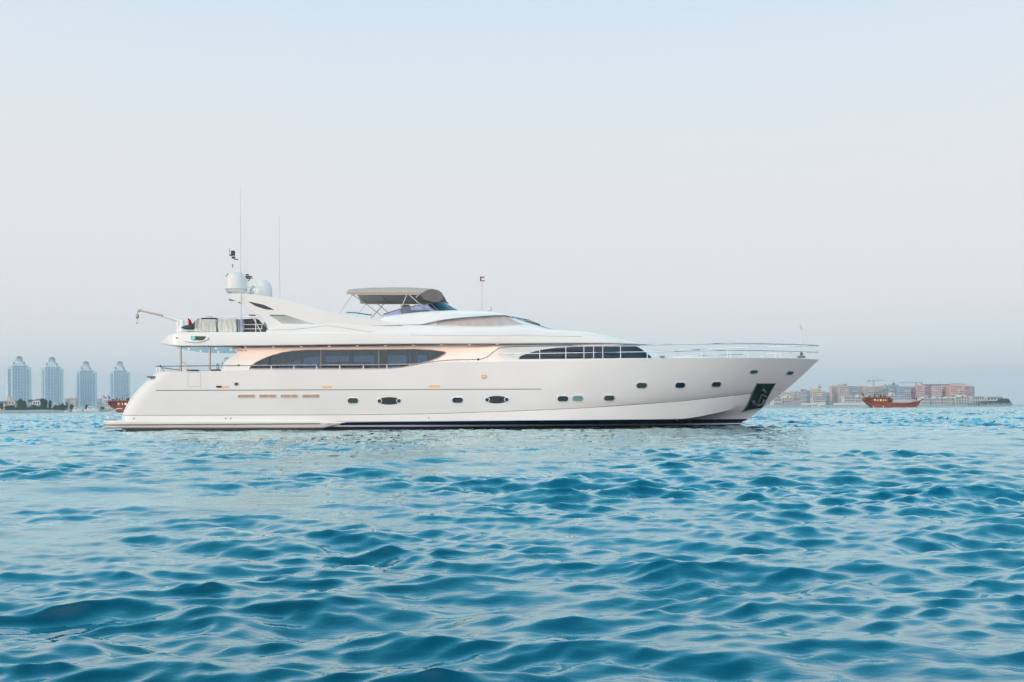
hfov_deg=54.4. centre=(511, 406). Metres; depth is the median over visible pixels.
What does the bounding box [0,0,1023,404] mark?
sky
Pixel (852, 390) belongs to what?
apartment block
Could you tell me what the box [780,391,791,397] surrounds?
apartment block
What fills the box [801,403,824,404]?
sea wall
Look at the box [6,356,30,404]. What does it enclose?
tower
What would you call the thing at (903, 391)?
apartment block
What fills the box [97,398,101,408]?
apartment block
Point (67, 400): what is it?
apartment block
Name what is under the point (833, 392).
apartment block
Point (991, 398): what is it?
villa
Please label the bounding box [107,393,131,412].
dhow
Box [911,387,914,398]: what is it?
apartment block
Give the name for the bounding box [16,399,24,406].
tree
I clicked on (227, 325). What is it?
covered crate
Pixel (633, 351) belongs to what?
forward window
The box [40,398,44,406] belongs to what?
tree
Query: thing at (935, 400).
villa
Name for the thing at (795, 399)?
villa
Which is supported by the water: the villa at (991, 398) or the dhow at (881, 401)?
the dhow at (881, 401)
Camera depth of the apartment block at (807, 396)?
1420.00 m
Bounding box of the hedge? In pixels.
[981,398,1010,402]
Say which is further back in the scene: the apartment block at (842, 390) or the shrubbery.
the apartment block at (842, 390)
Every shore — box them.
[0,409,113,411]
[766,404,967,405]
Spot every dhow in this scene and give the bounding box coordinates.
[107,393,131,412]
[861,389,922,406]
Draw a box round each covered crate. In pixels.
[198,319,218,331]
[218,319,237,331]
[237,319,244,331]
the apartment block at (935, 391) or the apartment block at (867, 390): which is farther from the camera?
the apartment block at (867, 390)
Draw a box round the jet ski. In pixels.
[181,319,198,331]
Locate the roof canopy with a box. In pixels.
[921,384,949,385]
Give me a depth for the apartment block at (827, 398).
1440.00 m
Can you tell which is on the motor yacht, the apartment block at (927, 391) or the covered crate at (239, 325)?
the covered crate at (239, 325)
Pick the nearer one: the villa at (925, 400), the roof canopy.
the villa at (925, 400)
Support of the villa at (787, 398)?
on the shore at (861, 405)
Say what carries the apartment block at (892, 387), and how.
on the shore at (861, 405)
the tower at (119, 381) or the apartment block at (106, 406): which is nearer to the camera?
the apartment block at (106, 406)
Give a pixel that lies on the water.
(822, 544)
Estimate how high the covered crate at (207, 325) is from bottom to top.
0.678 m
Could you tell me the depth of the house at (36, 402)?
930.00 m
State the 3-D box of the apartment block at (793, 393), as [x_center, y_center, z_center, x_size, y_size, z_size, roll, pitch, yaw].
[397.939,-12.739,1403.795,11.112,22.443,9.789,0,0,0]
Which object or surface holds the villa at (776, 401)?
on the shore at (861, 405)
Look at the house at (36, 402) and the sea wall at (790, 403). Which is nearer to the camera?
the house at (36, 402)
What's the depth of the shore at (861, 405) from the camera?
1245.18 m
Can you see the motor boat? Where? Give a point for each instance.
(91, 409)
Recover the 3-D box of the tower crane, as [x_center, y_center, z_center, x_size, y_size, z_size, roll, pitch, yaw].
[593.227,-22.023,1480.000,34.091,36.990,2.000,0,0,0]
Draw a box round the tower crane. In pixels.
[899,380,922,384]
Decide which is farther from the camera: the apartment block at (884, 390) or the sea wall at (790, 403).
the apartment block at (884, 390)
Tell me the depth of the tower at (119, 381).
1821.12 m
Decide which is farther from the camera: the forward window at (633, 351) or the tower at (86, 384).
the tower at (86, 384)
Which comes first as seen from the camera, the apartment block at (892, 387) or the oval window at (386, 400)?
the oval window at (386, 400)
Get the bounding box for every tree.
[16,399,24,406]
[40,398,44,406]
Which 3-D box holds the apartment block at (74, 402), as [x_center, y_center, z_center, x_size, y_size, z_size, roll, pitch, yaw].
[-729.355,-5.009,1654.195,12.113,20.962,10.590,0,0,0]
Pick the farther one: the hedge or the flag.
the hedge
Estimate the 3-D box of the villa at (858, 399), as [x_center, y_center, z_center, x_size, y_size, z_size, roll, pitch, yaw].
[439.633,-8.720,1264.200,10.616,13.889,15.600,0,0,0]
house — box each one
[0,401,6,409]
[4,400,17,406]
[32,399,40,404]
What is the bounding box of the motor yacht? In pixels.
[103,193,818,430]
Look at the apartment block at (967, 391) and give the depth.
1410.00 m
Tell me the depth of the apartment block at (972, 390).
1440.00 m
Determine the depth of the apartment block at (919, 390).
1410.00 m
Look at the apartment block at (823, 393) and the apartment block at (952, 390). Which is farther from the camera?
the apartment block at (952, 390)
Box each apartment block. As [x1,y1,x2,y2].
[64,398,69,409]
[70,398,77,409]
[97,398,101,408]
[103,399,110,408]
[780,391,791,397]
[789,390,797,396]
[796,389,805,402]
[804,389,809,402]
[810,385,821,397]
[821,390,825,404]
[826,392,829,404]
[829,385,836,404]
[837,383,847,402]
[848,386,856,396]
[855,386,864,394]
[862,386,873,404]
[871,386,881,396]
[882,384,886,395]
[887,382,898,394]
[895,386,910,402]
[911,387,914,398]
[915,385,924,399]
[925,386,929,397]
[930,386,941,397]
[941,385,944,396]
[945,385,964,396]
[965,386,970,396]
[971,386,974,395]
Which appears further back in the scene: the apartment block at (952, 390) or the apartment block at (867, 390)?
the apartment block at (867, 390)
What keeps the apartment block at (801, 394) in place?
on the shore at (861, 405)
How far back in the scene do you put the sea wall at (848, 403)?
1246.00 m
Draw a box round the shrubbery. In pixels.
[5,404,66,409]
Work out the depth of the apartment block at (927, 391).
1420.00 m
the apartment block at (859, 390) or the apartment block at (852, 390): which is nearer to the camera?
the apartment block at (852, 390)
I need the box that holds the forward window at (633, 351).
[519,346,650,358]
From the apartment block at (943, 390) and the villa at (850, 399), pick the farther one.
the apartment block at (943, 390)
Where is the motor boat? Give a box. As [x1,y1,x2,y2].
[84,407,98,410]
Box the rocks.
[968,403,1012,404]
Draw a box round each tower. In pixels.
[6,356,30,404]
[41,357,63,407]
[76,361,96,409]
[109,361,129,408]
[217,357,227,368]
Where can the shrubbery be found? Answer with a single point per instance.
(12, 407)
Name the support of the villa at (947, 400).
on the shore at (861, 405)
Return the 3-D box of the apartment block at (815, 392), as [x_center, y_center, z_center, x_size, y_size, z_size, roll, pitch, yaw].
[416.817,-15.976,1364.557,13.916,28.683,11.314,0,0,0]
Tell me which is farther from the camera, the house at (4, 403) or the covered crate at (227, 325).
the house at (4, 403)
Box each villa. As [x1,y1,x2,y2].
[771,398,781,404]
[781,395,791,404]
[792,397,799,401]
[810,398,824,402]
[841,396,855,402]
[855,395,863,402]
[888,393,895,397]
[917,397,930,403]
[930,397,941,403]
[942,397,952,403]
[951,395,968,403]
[968,396,983,403]
[984,397,1002,400]
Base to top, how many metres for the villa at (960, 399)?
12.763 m
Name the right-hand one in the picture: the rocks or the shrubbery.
the rocks
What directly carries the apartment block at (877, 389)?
on the shore at (861, 405)
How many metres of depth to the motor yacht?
53.00 m
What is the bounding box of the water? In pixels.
[0,404,1023,681]
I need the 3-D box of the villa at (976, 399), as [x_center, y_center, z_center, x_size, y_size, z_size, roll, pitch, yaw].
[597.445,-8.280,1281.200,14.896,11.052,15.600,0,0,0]
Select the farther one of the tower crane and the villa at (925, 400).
the tower crane
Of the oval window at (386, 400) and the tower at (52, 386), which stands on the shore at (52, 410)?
the tower at (52, 386)
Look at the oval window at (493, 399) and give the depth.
52.79 m
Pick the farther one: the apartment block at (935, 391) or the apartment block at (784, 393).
the apartment block at (935, 391)
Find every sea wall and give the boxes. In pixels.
[782,402,800,405]
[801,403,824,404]
[833,403,864,404]
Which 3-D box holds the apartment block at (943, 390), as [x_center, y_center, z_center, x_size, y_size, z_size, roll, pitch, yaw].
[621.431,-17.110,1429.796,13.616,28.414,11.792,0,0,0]
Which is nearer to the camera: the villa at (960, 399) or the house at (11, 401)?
the house at (11, 401)
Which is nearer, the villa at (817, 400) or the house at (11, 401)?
the house at (11, 401)
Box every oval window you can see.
[377,397,400,404]
[485,396,508,402]

